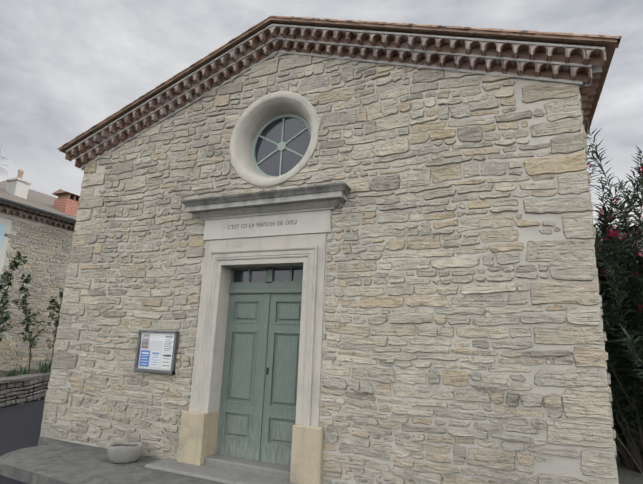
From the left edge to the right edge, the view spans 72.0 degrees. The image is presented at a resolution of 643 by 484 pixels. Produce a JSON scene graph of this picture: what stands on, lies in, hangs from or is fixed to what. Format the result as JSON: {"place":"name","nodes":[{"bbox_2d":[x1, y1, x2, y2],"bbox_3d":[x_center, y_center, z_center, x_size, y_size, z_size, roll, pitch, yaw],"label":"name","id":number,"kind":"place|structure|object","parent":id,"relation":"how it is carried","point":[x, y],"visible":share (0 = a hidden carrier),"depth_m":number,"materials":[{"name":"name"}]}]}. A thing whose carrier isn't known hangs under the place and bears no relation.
{"place":"outdoors","nodes":[
{"label":"outdoors","id":0,"kind":"place"},
{"bbox_2d":[0,144,7,181],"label":"house antenna mast","id":1,"kind":"object","parent":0,"point":[3,174],"visible":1,"depth_m":15.20,"materials":[{"name":"grey metal"}]},
{"bbox_2d":[0,399,44,483],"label":"ground","id":2,"kind":"structure","parent":0,"point":[20,426],"depth_m":8.24,"materials":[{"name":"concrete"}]},
{"bbox_2d":[0,215,73,370],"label":"wall stones","id":3,"kind":"object","parent":2,"relation":"on","point":[19,327],"visible":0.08,"depth_m":14.61,"materials":[{"name":"beige stone"}]},
{"bbox_2d":[0,212,73,370],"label":"house walls","id":4,"kind":"structure","parent":2,"relation":"on","point":[9,247],"depth_m":14.54,"materials":[{"name":"beige stone"}]},
{"bbox_2d":[0,224,5,249],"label":"house shutters","id":5,"kind":"object","parent":4,"relation":"attached to","point":[2,227],"visible":0.06,"depth_m":13.70,"materials":[{"name":"blue wood"}]},
{"bbox_2d":[0,218,11,276],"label":"house window surrounds","id":6,"kind":"object","parent":4,"relation":"attached to","point":[8,223],"visible":0.18,"depth_m":13.82,"materials":[{"name":"beige stone"}]},
{"bbox_2d":[0,203,74,230],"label":"cornice","id":7,"kind":"structure","parent":4,"relation":"attached to","point":[20,212],"depth_m":14.70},
{"bbox_2d":[0,181,75,223],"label":"house roof","id":8,"kind":"structure","parent":4,"relation":"on","point":[37,199],"depth_m":15.84,"materials":[{"name":"grey tile"}]},
{"bbox_2d":[6,169,31,198],"bbox_3d":[-10.900,-1.911,15.852,0.640,1.440,0.520,-3,-14,23],"label":"house chimney","id":9,"kind":"object","parent":8,"relation":"on","point":[18,185],"visible":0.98,"depth_m":15.71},
{"bbox_2d":[0,197,75,221],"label":"house gutter","id":10,"kind":"object","parent":8,"relation":"attached to","point":[35,208],"visible":0.48,"depth_m":14.24,"materials":[{"name":"grey metal"}]},
{"bbox_2d":[52,189,79,215],"bbox_3d":[-9.673,-1.140,17.080,0.900,1.510,1.200,-3,-14,23],"label":"brick chimney","id":11,"kind":"object","parent":8,"relation":"on","point":[66,202],"visible":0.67,"depth_m":16.73,"materials":[{"name":"red brick"}]},
{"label":"chapel side walls","id":12,"kind":"object","parent":2,"relation":"on","visible":0},
{"bbox_2d":[57,15,621,153],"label":"roof","id":13,"kind":"structure","parent":12,"relation":"attached to","point":[610,43],"depth_m":5.66,"materials":[{"name":"tile"}]},
{"bbox_2d":[579,65,602,126],"bbox_3d":[5.357,-0.515,10.270,0.248,0.292,12.213,-3,-14,23],"label":"roof eave","id":14,"kind":"object","parent":13,"relation":"attached to","point":[587,92],"visible":0.04,"depth_m":5.08,"materials":[{"name":"ceramic"}]},
{"bbox_2d":[0,369,48,377],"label":"planting bed","id":15,"kind":"object","parent":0,"point":[2,374],"depth_m":13.28,"materials":[{"name":"soil"}]},
{"bbox_2d":[0,247,35,342],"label":"sapling tree","id":16,"kind":"object","parent":15,"relation":"on","point":[7,282],"visible":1,"depth_m":11.21,"materials":[{"name":"green plant"}]},
{"bbox_2d":[3,356,51,376],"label":"plants","id":17,"kind":"object","parent":15,"relation":"on","point":[40,369],"visible":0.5,"depth_m":12.58,"materials":[{"name":"green plant"}]},
{"bbox_2d":[12,274,50,373],"bbox_3d":[-8.082,2.295,12.181,0.906,2.766,0.986,-3,-14,23],"label":"sapling tree","id":18,"kind":"object","parent":15,"relation":"on","point":[25,309],"visible":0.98,"depth_m":12.18,"materials":[{"name":"green plant"}]},
{"bbox_2d":[46,287,62,371],"bbox_3d":[-8.107,2.699,13.611,0.948,2.605,0.831,6,-13,-15],"label":"sapling tree","id":19,"kind":"object","parent":15,"relation":"on","point":[53,308],"visible":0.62,"depth_m":13.60,"materials":[{"name":"green plant"}]},
{"bbox_2d":[0,372,50,407],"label":"wall","id":20,"kind":"structure","parent":0,"point":[40,377],"depth_m":11.28,"materials":[{"name":"grey stone"}]},
{"bbox_2d":[0,437,226,483],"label":"pavement","id":21,"kind":"structure","parent":0,"point":[49,461],"depth_m":5.37,"materials":[{"name":"grey concrete"}]},
{"bbox_2d":[107,442,142,463],"bbox_3d":[-2.558,2.736,5.758,0.426,0.217,0.356,5,-13,-10],"label":"stone basin","id":22,"kind":"object","parent":21,"relation":"on","point":[123,452],"visible":1,"depth_m":5.63,"materials":[{"name":"grey stone"}]},
{"bbox_2d":[144,453,295,483],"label":"doorstep","id":23,"kind":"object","parent":21,"relation":"on","point":[227,469],"depth_m":5.36,"materials":[{"name":"grey stone"}]},
{"bbox_2d":[177,410,323,483],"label":"door frame plinths","id":24,"kind":"object","parent":23,"relation":"on","point":[197,443],"depth_m":5.59,"materials":[{"name":"beige stone"}]},
{"bbox_2d":[189,233,325,426],"bbox_3d":[-0.798,1.117,5.884,1.880,2.370,0.354,-3,-14,23],"label":"door frame","id":25,"kind":"object","parent":24,"relation":"on","point":[223,257],"visible":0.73,"depth_m":5.88,"materials":[{"name":"white stone"}]},
{"bbox_2d":[216,266,302,465],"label":"door leaves","id":26,"kind":"object","parent":25,"relation":"in","point":[257,415],"visible":0.83,"depth_m":5.89,"materials":[{"name":"green wood"}]},
{"bbox_2d":[234,268,302,281],"bbox_3d":[-0.712,0.466,6.169,1.280,0.230,0.001,-3,-14,23],"label":"transom window","id":27,"kind":"structure","parent":26,"relation":"in","point":[260,275],"depth_m":6.20,"materials":[{"name":"grey glass"}]},
{"bbox_2d":[40,50,616,483],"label":"chapel front stones","id":28,"kind":"object","parent":21,"relation":"on","point":[578,398],"visible":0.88,"depth_m":5.17,"materials":[{"name":"beige stone"}]},
{"bbox_2d":[133,330,178,373],"bbox_3d":[-2.342,1.550,6.269,0.700,0.580,0.073,-3,-14,23],"label":"notice board","id":29,"kind":"object","parent":28,"relation":"attached to","point":[156,351],"visible":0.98,"depth_m":6.27,"materials":[{"name":"grey metal"}]},
{"bbox_2d":[65,24,277,168],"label":"cornice","id":30,"kind":"structure","parent":28,"relation":"attached to","point":[251,52],"depth_m":7.11,"materials":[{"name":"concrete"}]},
{"bbox_2d":[181,182,350,220],"bbox_3d":[-0.826,-0.529,6.007,2.520,0.289,0.270,-3,-14,23],"label":"door cornice","id":31,"kind":"structure","parent":28,"relation":"attached to","point":[306,199],"depth_m":5.90,"materials":[{"name":"grey stone"}]},
{"bbox_2d":[203,210,330,240],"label":"lintel","id":32,"kind":"structure","parent":28,"relation":"attached to","point":[312,222],"depth_m":5.99,"materials":[{"name":"beige stone"}]},
{"bbox_2d":[228,220,296,228],"bbox_3d":[-0.827,-0.237,6.046,1.088,0.062,0.002,-3,-14,23],"label":"inscription","id":33,"kind":"object","parent":32,"relation":"attached to","point":[262,224],"depth_m":6.03,"materials":[{"name":"grey paint"}]},
{"bbox_2d":[229,91,319,186],"bbox_3d":[-0.630,-1.445,6.480,1.460,1.460,0.388,-3,-14,23],"label":"oculus stone ring","id":34,"kind":"object","parent":28,"relation":"attached to","point":[274,139],"visible":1,"depth_m":6.55,"materials":[{"name":"beige stone"}]},
{"bbox_2d":[272,24,606,85],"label":"cornice","id":35,"kind":"structure","parent":28,"relation":"attached to","point":[556,63],"depth_m":5.39,"materials":[{"name":"concrete"}]},
{"bbox_2d":[0,0,642,250],"label":"sky","id":36,"kind":"structure","parent":0,"point":[66,66],"materials":[{"name":"grey"}]},
{"bbox_2d":[615,447,642,483],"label":"ground","id":37,"kind":"structure","parent":0,"point":[627,475],"depth_m":6.00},
{"bbox_2d":[580,95,618,483],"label":"chapel stones","id":38,"kind":"object","parent":37,"relation":"on","point":[600,296],"depth_m":4.30,"materials":[{"name":"beige stone"}]},
{"bbox_2d":[584,114,642,472],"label":"oleander bush","id":39,"kind":"object","parent":37,"relation":"on","point":[619,259],"visible":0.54,"depth_m":6.09,"materials":[{"name":"green plant"}]}
]}

